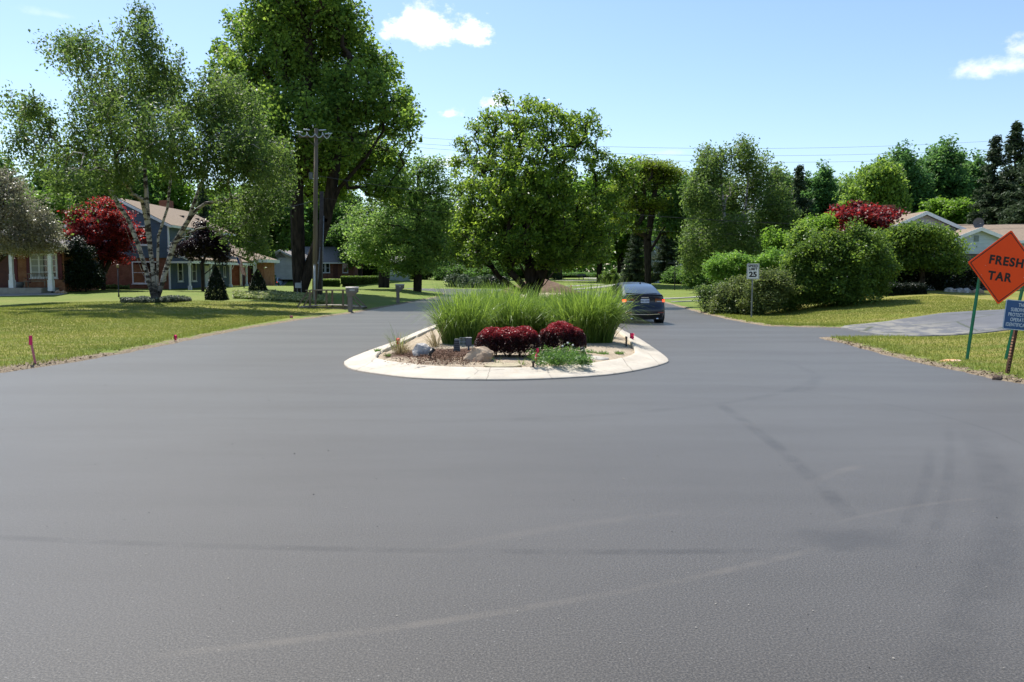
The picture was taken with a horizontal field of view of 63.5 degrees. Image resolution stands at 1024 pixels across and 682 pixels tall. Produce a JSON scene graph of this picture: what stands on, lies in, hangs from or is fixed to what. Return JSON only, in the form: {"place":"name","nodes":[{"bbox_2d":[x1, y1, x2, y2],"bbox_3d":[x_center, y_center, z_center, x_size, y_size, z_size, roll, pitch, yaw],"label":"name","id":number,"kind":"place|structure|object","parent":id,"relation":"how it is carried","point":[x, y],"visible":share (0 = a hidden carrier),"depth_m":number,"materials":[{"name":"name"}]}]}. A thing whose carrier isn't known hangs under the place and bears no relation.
{"place":"outdoors","nodes":[
{"label":"outdoors","id":0,"kind":"place"},
{"bbox_2d":[405,281,507,344],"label":"ornamental grass","id":1,"kind":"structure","parent":0,"point":[461,318],"depth_m":19.14,"materials":[{"name":"green plant"}]},
{"bbox_2d":[450,281,513,310],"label":"ornamental grass","id":2,"kind":"object","parent":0,"point":[478,291],"depth_m":21.45,"materials":[{"name":"green plant"}]},
{"bbox_2d":[0,288,1023,681],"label":"road","id":3,"kind":"structure","parent":0,"point":[782,482],"depth_m":6.04,"materials":[{"name":"grey asphalt"}]},
{"bbox_2d":[344,295,668,380],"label":"curb","id":4,"kind":"structure","parent":3,"relation":"on","point":[645,355],"depth_m":14.78,"materials":[{"name":"concrete"}]},
{"bbox_2d":[378,293,633,366],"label":"flower bed soil","id":5,"kind":"structure","parent":4,"relation":"on","point":[617,343],"depth_m":17.25,"materials":[{"name":"beige soil"}]},
{"bbox_2d":[379,331,417,354],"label":"dry grass","id":6,"kind":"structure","parent":5,"relation":"on","point":[401,350],"depth_m":17.01,"materials":[{"name":"beige plant"}]},
{"bbox_2d":[412,343,431,355],"bbox_3d":[-1.823,0.193,16.652,0.416,0.302,0.342,2,5,23],"label":"boulder","id":7,"kind":"object","parent":5,"relation":"on","point":[421,348],"visible":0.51,"depth_m":16.56,"materials":[{"name":"grey stone"}]},
{"bbox_2d":[383,346,511,365],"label":"bark mulch","id":8,"kind":"object","parent":5,"relation":"on","point":[442,357],"visible":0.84,"depth_m":15.73,"materials":[{"name":"brown wood"}]},
{"bbox_2d":[463,346,493,361],"bbox_3d":[-0.633,0.267,15.560,0.594,0.327,0.446,-1,5,-9],"label":"boulder","id":9,"kind":"object","parent":5,"relation":"on","point":[482,354],"visible":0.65,"depth_m":15.46,"materials":[{"name":"beige stone"}]},
{"bbox_2d":[484,362,521,366],"bbox_3d":[-0.163,0.443,14.830,0.670,0.051,0.670,0,5,0],"label":"stone slab","id":10,"kind":"object","parent":5,"relation":"on","point":[502,364],"visible":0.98,"depth_m":14.78,"materials":[{"name":"stone"}]},
{"bbox_2d":[474,326,541,356],"bbox_3d":[-0.082,0.028,16.197,1.346,0.692,0.852,0,5,0],"label":"barberry","id":11,"kind":"object","parent":5,"relation":"on","point":[511,340],"visible":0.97,"depth_m":15.97,"materials":[{"name":"red plant"}]},
{"bbox_2d":[500,279,578,292],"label":"dirt pile","id":12,"kind":"object","parent":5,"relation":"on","point":[547,285],"visible":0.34,"depth_m":77.59,"materials":[{"name":"brown soil"}]},
{"bbox_2d":[439,87,643,297],"bbox_3d":[1.592,-8.617,47.982,12.152,13.444,10.025,0,5,0],"label":"ornamental tree","id":13,"kind":"object","parent":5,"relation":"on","point":[509,194],"visible":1,"depth_m":47.18,"materials":[{"name":"green plant"}]},
{"bbox_2d":[522,342,594,366],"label":"ground cover","id":14,"kind":"object","parent":5,"relation":"on","point":[555,355],"visible":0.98,"depth_m":14.88,"materials":[{"name":"green plant"}]},
{"bbox_2d":[538,320,586,350],"bbox_3d":[1.020,-0.056,16.919,1.042,0.746,0.882,0,5,0],"label":"barberry","id":15,"kind":"object","parent":5,"relation":"on","point":[552,335],"visible":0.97,"depth_m":16.69,"materials":[{"name":"red plant"}]},
{"bbox_2d":[533,278,630,342],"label":"ornamental grass","id":16,"kind":"object","parent":5,"relation":"on","point":[580,321],"depth_m":19.54,"materials":[{"name":"green plant"}]},
{"bbox_2d":[606,282,664,322],"bbox_3d":[4.626,-1.533,32.096,2.080,1.526,5.172,0,5,-3],"label":"sedan","id":17,"kind":"object","parent":3,"relation":"on","point":[651,298],"visible":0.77,"depth_m":29.67,"materials":[{"name":"paint"}]},
{"bbox_2d":[0,276,1023,383],"bbox_3d":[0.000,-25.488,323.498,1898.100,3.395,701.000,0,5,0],"label":"ground","id":18,"kind":"structure","parent":0,"point":[371,296],"depth_m":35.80,"materials":[{"name":"green plant"}]},
{"bbox_2d":[0,151,32,189],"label":"broadleaf tree","id":19,"kind":"object","parent":18,"relation":"on","point":[2,163],"visible":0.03,"depth_m":99.82,"materials":[{"name":"green plant"}]},
{"bbox_2d":[0,166,70,261],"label":"crabapple tree","id":20,"kind":"object","parent":18,"relation":"on","point":[15,242],"visible":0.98,"depth_m":46.21,"materials":[{"name":"grey plant"}]},
{"bbox_2d":[4,186,75,235],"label":"broadleaf tree","id":21,"kind":"object","parent":18,"relation":"on","point":[59,207],"visible":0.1,"depth_m":90.64,"materials":[{"name":"green plant"}]},
{"bbox_2d":[0,226,101,293],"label":"house","id":22,"kind":"structure","parent":18,"relation":"on","point":[14,270],"depth_m":54.94,"materials":[{"name":"red brick"}]},
{"bbox_2d":[0,253,8,286],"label":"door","id":23,"kind":"structure","parent":22,"relation":"in","point":[4,264],"depth_m":54.97,"materials":[{"name":"brown wood"}]},
{"bbox_2d":[29,253,58,278],"bbox_3d":[-31.120,-4.964,54.924,1.908,1.690,0.108,0,5,0],"label":"window","id":24,"kind":"structure","parent":22,"relation":"in","point":[38,264],"depth_m":54.94,"materials":[{"name":"white glass"}]},
{"bbox_2d":[28,165,115,240],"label":"broadleaf tree","id":25,"kind":"object","parent":18,"relation":"on","point":[37,187],"visible":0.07,"depth_m":95.64,"materials":[{"name":"green plant"}]},
{"bbox_2d":[60,234,107,291],"bbox_3d":[-28.598,-5.078,55.277,3.060,4.104,2.095,0,5,0],"label":"shrub","id":26,"kind":"object","parent":18,"relation":"on","point":[82,270],"visible":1,"depth_m":54.91,"materials":[{"name":"green plant"}]},
{"bbox_2d":[57,195,145,289],"bbox_3d":[-29.447,-6.981,59.602,5.748,7.080,5.617,-3,5,-31],"label":"japanese maple","id":27,"kind":"object","parent":18,"relation":"on","point":[109,253],"visible":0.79,"depth_m":58.72,"materials":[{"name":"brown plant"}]},
{"bbox_2d":[91,160,166,204],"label":"broadleaf tree","id":28,"kind":"object","parent":18,"relation":"on","point":[154,197],"visible":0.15,"depth_m":101.57,"materials":[{"name":"green plant"}]},
{"bbox_2d":[0,0,302,298],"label":"birch tree","id":29,"kind":"object","parent":18,"relation":"on","point":[114,105],"visible":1,"depth_m":39.83,"materials":[{"name":"green plant"}]},
{"bbox_2d":[119,295,191,302],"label":"ground cover","id":30,"kind":"object","parent":18,"relation":"on","point":[164,299],"visible":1,"depth_m":43.72,"materials":[{"name":"green plant"}]},
{"bbox_2d":[129,157,209,213],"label":"broadleaf tree","id":31,"kind":"object","parent":18,"relation":"on","point":[181,201],"visible":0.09,"depth_m":107.10,"materials":[{"name":"green plant"}]},
{"bbox_2d":[64,198,279,289],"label":"house","id":32,"kind":"structure","parent":18,"relation":"on","point":[182,273],"depth_m":65.91,"materials":[{"name":"blue brick"}]},
{"bbox_2d":[132,261,158,284],"bbox_3d":[-28.775,-5.339,64.845,2.150,1.810,0.108,0,5,0],"label":"window","id":33,"kind":"structure","parent":32,"relation":"in","point":[138,278],"depth_m":64.87,"materials":[{"name":"white glass"}]},
{"bbox_2d":[167,219,234,290],"bbox_3d":[-22.669,-6.201,60.776,4.902,5.547,3.107,0,5,0],"label":"plum tree","id":34,"kind":"object","parent":18,"relation":"on","point":[201,243],"visible":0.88,"depth_m":60.21,"materials":[{"name":"purple plant"}]},
{"bbox_2d":[196,184,216,224],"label":"spruce tree","id":35,"kind":"object","parent":18,"relation":"on","point":[203,213],"visible":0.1,"depth_m":104.58,"materials":[{"name":"green plant"}]},
{"bbox_2d":[190,181,240,220],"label":"broadleaf tree","id":36,"kind":"object","parent":18,"relation":"on","point":[212,208],"visible":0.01,"depth_m":120.00,"materials":[{"name":"green plant"}]},
{"bbox_2d":[204,265,229,299],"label":"yew shrub","id":37,"kind":"object","parent":18,"relation":"on","point":[215,278],"visible":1,"depth_m":47.12,"materials":[{"name":"green plant"}]},
{"bbox_2d":[248,269,268,290],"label":"yew shrub","id":38,"kind":"object","parent":18,"relation":"on","point":[257,285],"visible":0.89,"depth_m":62.50,"materials":[{"name":"green plant"}]},
{"bbox_2d":[212,184,308,263],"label":"broadleaf tree","id":39,"kind":"object","parent":18,"relation":"on","point":[283,238],"visible":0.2,"depth_m":108.47,"materials":[{"name":"green plant"}]},
{"bbox_2d":[231,289,330,303],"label":"flowering ground cover","id":40,"kind":"object","parent":18,"relation":"on","point":[277,295],"visible":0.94,"depth_m":48.80,"materials":[{"name":"green plant"}]},
{"bbox_2d":[201,0,427,291],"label":"maple tree","id":41,"kind":"object","parent":18,"relation":"on","point":[308,44],"visible":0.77,"depth_m":55.97,"materials":[{"name":"green plant"}]},
{"bbox_2d":[297,125,331,296],"bbox_3d":[-11.482,-7.307,48.490,2.066,10.528,0.476,0,5,0],"label":"utility pole","id":42,"kind":"object","parent":18,"relation":"on","point":[315,136],"visible":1,"depth_m":48.39,"materials":[{"name":"grey wood"}]},
{"bbox_2d":[325,130,1016,148],"bbox_3d":[23.733,-14.353,53.533,71.136,4.343,0.012,-1,5,-9],"label":"overhead wire","id":43,"kind":"object","parent":42,"relation":"attached to","point":[706,148],"visible":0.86,"depth_m":52.20,"materials":[{"name":"black metal"}]},
{"bbox_2d":[274,247,363,278],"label":"house","id":44,"kind":"structure","parent":18,"relation":"on","point":[332,267],"depth_m":127.48,"materials":[{"name":"white"}]},
{"bbox_2d":[274,265,292,278],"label":"garage door","id":45,"kind":"structure","parent":44,"relation":"in","point":[281,271],"depth_m":123.52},
{"bbox_2d":[317,191,323,294],"bbox_3d":[-11.976,-5.852,51.684,0.594,6.918,0.340,0,5,0],"label":"utility pole","id":46,"kind":"object","parent":18,"relation":"on","point":[321,248],"visible":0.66,"depth_m":51.56,"materials":[{"name":"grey wood"}]},
{"bbox_2d":[297,289,366,308],"bbox_3d":[-9.258,-2.129,42.540,3.376,1.025,1.430,0,5,0],"label":"footbridge","id":47,"kind":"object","parent":18,"relation":"on","point":[332,305],"visible":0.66,"depth_m":41.97,"materials":[{"name":"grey wood"}]},
{"bbox_2d":[303,191,363,246],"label":"broadleaf tree","id":48,"kind":"object","parent":18,"relation":"on","point":[338,211],"visible":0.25,"depth_m":131.61,"materials":[{"name":"green plant"}]},
{"bbox_2d":[326,217,371,275],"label":"broadleaf tree","id":49,"kind":"object","parent":18,"relation":"on","point":[336,235],"visible":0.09,"depth_m":125.28,"materials":[{"name":"green plant"}]},
{"bbox_2d":[345,287,358,311],"bbox_3d":[-7.524,-1.922,38.970,0.590,1.280,0.320,0,5,0],"label":"mailbox","id":50,"kind":"object","parent":18,"relation":"on","point":[351,292],"visible":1,"depth_m":38.84,"materials":[{"name":"beige plastic"}]},
{"bbox_2d":[340,275,378,284],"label":"hedge","id":51,"kind":"object","parent":18,"relation":"on","point":[355,280],"visible":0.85,"depth_m":118.21,"materials":[{"name":"green plant"}]},
{"bbox_2d":[363,261,378,275],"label":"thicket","id":52,"kind":"object","parent":18,"relation":"on","point":[367,271],"visible":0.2,"depth_m":137.46,"materials":[{"name":"green plant"}]},
{"bbox_2d":[334,197,413,287],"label":"maple tree","id":53,"kind":"object","parent":18,"relation":"on","point":[383,282],"visible":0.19,"depth_m":88.67,"materials":[{"name":"green plant"}]},
{"bbox_2d":[340,151,466,291],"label":"maple tree","id":54,"kind":"object","parent":18,"relation":"on","point":[416,252],"visible":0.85,"depth_m":74.39,"materials":[{"name":"green plant"}]},
{"bbox_2d":[421,195,464,262],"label":"broadleaf tree","id":55,"kind":"object","parent":18,"relation":"on","point":[449,227],"visible":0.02,"depth_m":147.79,"materials":[{"name":"green plant"}]},
{"bbox_2d":[431,262,469,280],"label":"thicket","id":56,"kind":"object","parent":18,"relation":"on","point":[441,276],"visible":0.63,"depth_m":137.64,"materials":[{"name":"green plant"}]},
{"bbox_2d":[443,272,493,287],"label":"juniper shrub","id":57,"kind":"object","parent":18,"relation":"on","point":[462,279],"visible":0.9,"depth_m":111.58,"materials":[{"name":"green plant"}]},
{"bbox_2d":[463,260,510,279],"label":"thicket","id":58,"kind":"object","parent":18,"relation":"on","point":[489,271],"visible":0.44,"depth_m":132.43,"materials":[{"name":"green plant"}]},
{"bbox_2d":[373,248,643,275],"bbox_3d":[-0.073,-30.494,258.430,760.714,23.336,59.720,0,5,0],"label":"wood","id":59,"kind":"object","parent":18,"relation":"on","point":[611,265],"depth_m":244.20,"materials":[{"name":"green plant"}]},
{"bbox_2d":[0,338,1023,381],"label":"verge debris","id":60,"kind":"object","parent":18,"relation":"on","point":[992,374],"visible":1,"depth_m":16.18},
{"bbox_2d":[566,215,638,281],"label":"broadleaf tree","id":61,"kind":"object","parent":18,"relation":"on","point":[599,269],"visible":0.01,"depth_m":146.09,"materials":[{"name":"green plant"}]},
{"bbox_2d":[598,268,620,283],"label":"round shrub","id":62,"kind":"object","parent":18,"relation":"on","point":[610,274],"visible":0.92,"depth_m":124.08,"materials":[{"name":"green plant"}]},
{"bbox_2d":[567,171,655,273],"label":"broadleaf tree","id":63,"kind":"object","parent":18,"relation":"on","point":[586,186],"visible":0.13,"depth_m":145.05,"materials":[{"name":"green plant"}]},
{"bbox_2d":[617,221,651,282],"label":"spruce tree","id":64,"kind":"object","parent":18,"relation":"on","point":[635,263],"visible":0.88,"depth_m":119.07,"materials":[{"name":"green plant"}]},
{"bbox_2d":[597,154,690,283],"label":"locust tree","id":65,"kind":"object","parent":18,"relation":"on","point":[653,172],"visible":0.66,"depth_m":105.74,"materials":[{"name":"green plant"}]},
{"bbox_2d":[651,227,680,281],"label":"spruce tree","id":66,"kind":"object","parent":18,"relation":"on","point":[667,254],"visible":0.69,"depth_m":116.94,"materials":[{"name":"green plant"}]},
{"bbox_2d":[659,265,684,283],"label":"thicket","id":67,"kind":"object","parent":18,"relation":"on","point":[667,277],"visible":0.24,"depth_m":108.93,"materials":[{"name":"green plant"}]},
{"bbox_2d":[640,166,731,263],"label":"broadleaf tree","id":68,"kind":"object","parent":18,"relation":"on","point":[656,225],"visible":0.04,"depth_m":122.79,"materials":[{"name":"green plant"}]},
{"bbox_2d":[677,245,718,290],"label":"thicket","id":69,"kind":"object","parent":18,"relation":"on","point":[702,280],"visible":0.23,"depth_m":87.98,"materials":[{"name":"green plant"}]},
{"bbox_2d":[657,179,739,247],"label":"broadleaf tree","id":70,"kind":"object","parent":18,"relation":"on","point":[670,223],"visible":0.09,"depth_m":103.92,"materials":[{"name":"green plant"}]},
{"bbox_2d":[692,280,730,311],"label":"shrub","id":71,"kind":"object","parent":18,"relation":"on","point":[705,294],"visible":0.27,"depth_m":38.81,"materials":[{"name":"green plant"}]},
{"bbox_2d":[703,274,751,314],"bbox_3d":[9.989,-1.915,36.953,2.883,2.156,2.171,0,5,0],"label":"shrub","id":72,"kind":"object","parent":18,"relation":"on","point":[723,304],"visible":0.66,"depth_m":36.72,"materials":[{"name":"green plant"}]},
{"bbox_2d":[700,249,761,284],"bbox_3d":[11.379,-3.193,42.836,3.357,3.079,2.401,0,5,0],"label":"sumac shrub","id":73,"kind":"object","parent":18,"relation":"on","point":[721,269],"visible":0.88,"depth_m":42.55,"materials":[{"name":"green plant"}]},
{"bbox_2d":[672,132,806,285],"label":"birch tree","id":74,"kind":"object","parent":18,"relation":"on","point":[704,185],"visible":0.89,"depth_m":69.97,"materials":[{"name":"green plant"}]},
{"bbox_2d":[747,264,758,316],"bbox_3d":[9.878,-2.028,33.976,0.502,2.299,0.070,0,5,0],"label":"speed limit sign","id":75,"kind":"object","parent":18,"relation":"on","point":[752,271],"visible":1,"depth_m":33.89,"materials":[{"name":"metal"}]},
{"bbox_2d":[732,266,801,315],"bbox_3d":[11.140,-2.108,35.925,3.031,2.397,2.078,0,5,0],"label":"shrub","id":76,"kind":"object","parent":18,"relation":"on","point":[770,287],"visible":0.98,"depth_m":35.62,"materials":[{"name":"green plant"}]},
{"bbox_2d":[753,246,784,272],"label":"sumac shrub","id":77,"kind":"object","parent":18,"relation":"on","point":[771,259],"visible":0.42,"depth_m":42.56,"materials":[{"name":"green plant"}]},
{"bbox_2d":[747,162,796,248],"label":"poplar tree","id":78,"kind":"object","parent":18,"relation":"on","point":[789,178],"visible":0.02,"depth_m":115.56,"materials":[{"name":"green plant"}]},
{"bbox_2d":[777,164,816,265],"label":"spruce tree","id":79,"kind":"object","parent":18,"relation":"on","point":[804,203],"visible":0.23,"depth_m":94.51,"materials":[{"name":"green plant"}]},
{"bbox_2d":[776,218,817,269],"bbox_3d":[14.167,-3.917,40.832,2.131,4.341,1.890,0,5,0],"label":"young maple tree","id":80,"kind":"object","parent":18,"relation":"on","point":[800,229],"visible":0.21,"depth_m":40.52,"materials":[{"name":"green plant"}]},
{"bbox_2d":[769,256,825,312],"bbox_3d":[12.565,-2.473,36.898,2.924,2.806,2.658,3,5,30],"label":"shrub","id":81,"kind":"object","parent":18,"relation":"on","point":[794,305],"visible":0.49,"depth_m":36.43,"materials":[{"name":"green plant"}]},
{"bbox_2d":[758,210,842,255],"bbox_3d":[15.963,-4.689,45.646,4.614,4.967,2.698,0,5,0],"label":"young maple tree","id":82,"kind":"object","parent":18,"relation":"on","point":[774,238],"visible":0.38,"depth_m":45.36,"materials":[{"name":"green plant"}]},
{"bbox_2d":[791,159,840,217],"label":"poplar tree","id":83,"kind":"object","parent":18,"relation":"on","point":[821,191],"visible":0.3,"depth_m":109.36,"materials":[{"name":"green plant"}]},
{"bbox_2d":[785,216,904,306],"bbox_3d":[14.802,-3.431,36.870,4.434,4.265,4.531,4,6,44],"label":"shrub","id":84,"kind":"object","parent":18,"relation":"on","point":[860,260],"visible":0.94,"depth_m":36.18,"materials":[{"name":"green plant"}]},
{"bbox_2d":[817,199,910,236],"bbox_3d":[19.276,-5.308,47.185,5.053,5.502,7.254,4,6,39],"label":"maple tree","id":85,"kind":"object","parent":18,"relation":"on","point":[878,216],"visible":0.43,"depth_m":45.77,"materials":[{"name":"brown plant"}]},
{"bbox_2d":[830,154,915,215],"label":"broadleaf tree","id":86,"kind":"object","parent":18,"relation":"on","point":[880,183],"visible":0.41,"depth_m":83.87,"materials":[{"name":"green plant"}]},
{"bbox_2d":[882,281,926,294],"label":"hedge","id":87,"kind":"object","parent":18,"relation":"on","point":[901,288],"visible":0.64,"depth_m":39.13,"materials":[{"name":"green plant"}]},
{"bbox_2d":[886,138,939,212],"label":"poplar tree","id":88,"kind":"object","parent":18,"relation":"on","point":[921,187],"visible":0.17,"depth_m":108.67,"materials":[{"name":"green plant"}]},
{"bbox_2d":[869,219,976,284],"bbox_3d":[20.502,-4.206,41.680,5.766,3.838,4.324,0,5,0],"label":"weeping tree","id":89,"kind":"object","parent":18,"relation":"on","point":[941,241],"visible":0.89,"depth_m":40.82,"materials":[{"name":"green plant"}]},
{"bbox_2d":[885,265,960,290],"bbox_3d":[21.161,-3.551,43.450,4.730,2.153,3.203,0,5,0],"label":"yew shrub","id":90,"kind":"object","parent":18,"relation":"on","point":[935,278],"visible":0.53,"depth_m":42.59,"materials":[{"name":"green plant"}]},
{"bbox_2d":[847,205,1023,289],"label":"house","id":91,"kind":"structure","parent":18,"relation":"on","point":[984,237],"depth_m":51.03,"materials":[{"name":"white"}]},
{"bbox_2d":[920,133,978,202],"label":"poplar tree","id":92,"kind":"object","parent":18,"relation":"on","point":[952,178],"visible":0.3,"depth_m":111.87,"materials":[{"name":"green plant"}]},
{"bbox_2d":[916,194,995,223],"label":"broadleaf tree","id":93,"kind":"object","parent":18,"relation":"on","point":[953,211],"visible":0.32,"depth_m":101.60,"materials":[{"name":"green plant"}]},
{"bbox_2d":[926,257,985,290],"bbox_3d":[23.580,-3.688,43.870,4.360,2.784,2.622,0,5,0],"label":"yew shrub","id":94,"kind":"object","parent":18,"relation":"on","point":[970,277],"visible":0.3,"depth_m":43.40,"materials":[{"name":"green plant"}]},
{"bbox_2d":[960,148,996,199],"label":"poplar tree","id":95,"kind":"object","parent":18,"relation":"on","point":[977,164],"visible":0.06,"depth_m":115.60,"materials":[{"name":"green plant"}]},
{"bbox_2d":[962,134,1019,223],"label":"spruce tree","id":96,"kind":"object","parent":18,"relation":"on","point":[995,160],"visible":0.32,"depth_m":88.54,"materials":[{"name":"green plant"}]},
{"bbox_2d":[965,231,1023,359],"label":"road work sign","id":97,"kind":"object","parent":18,"relation":"on","point":[997,266],"visible":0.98,"depth_m":16.29,"materials":[{"name":"orange metal"}]},
{"bbox_2d":[976,120,1023,223],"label":"spruce tree","id":98,"kind":"object","parent":18,"relation":"on","point":[1016,156],"visible":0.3,"depth_m":86.48,"materials":[{"name":"green plant"}]},
{"bbox_2d":[997,159,1023,223],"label":"spruce tree","id":99,"kind":"object","parent":18,"relation":"on","point":[1015,213],"visible":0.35,"depth_m":79.46,"materials":[{"name":"green plant"}]},
{"bbox_2d":[1002,299,1023,372],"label":"neighborhood sign","id":100,"kind":"object","parent":18,"relation":"on","point":[1013,319],"visible":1,"depth_m":14.38,"materials":[{"name":"blue metal"}]},
{"bbox_2d":[0,0,1023,271],"label":"sky","id":101,"kind":"structure","parent":0,"point":[668,77],"materials":[{"name":"blue"}]},
{"bbox_2d":[470,279,554,329],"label":"ornamental grass","id":102,"kind":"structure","parent":0,"point":[517,313],"depth_m":20.32,"materials":[{"name":"green plant"}]},
{"bbox_2d":[520,286,588,336],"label":"ornamental grass","id":103,"kind":"object","parent":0,"point":[542,322],"depth_m":20.83,"materials":[{"name":"green plant"}]},
{"bbox_2d":[545,275,653,342],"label":"ornamental grass","id":104,"kind":"object","parent":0,"point":[606,334],"depth_m":19.60,"materials":[{"name":"green plant"}]},
{"bbox_2d":[841,309,1009,335],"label":"driveway","id":105,"kind":"structure","parent":0,"point":[956,323],"depth_m":26.02,"materials":[{"name":"grey concrete"}]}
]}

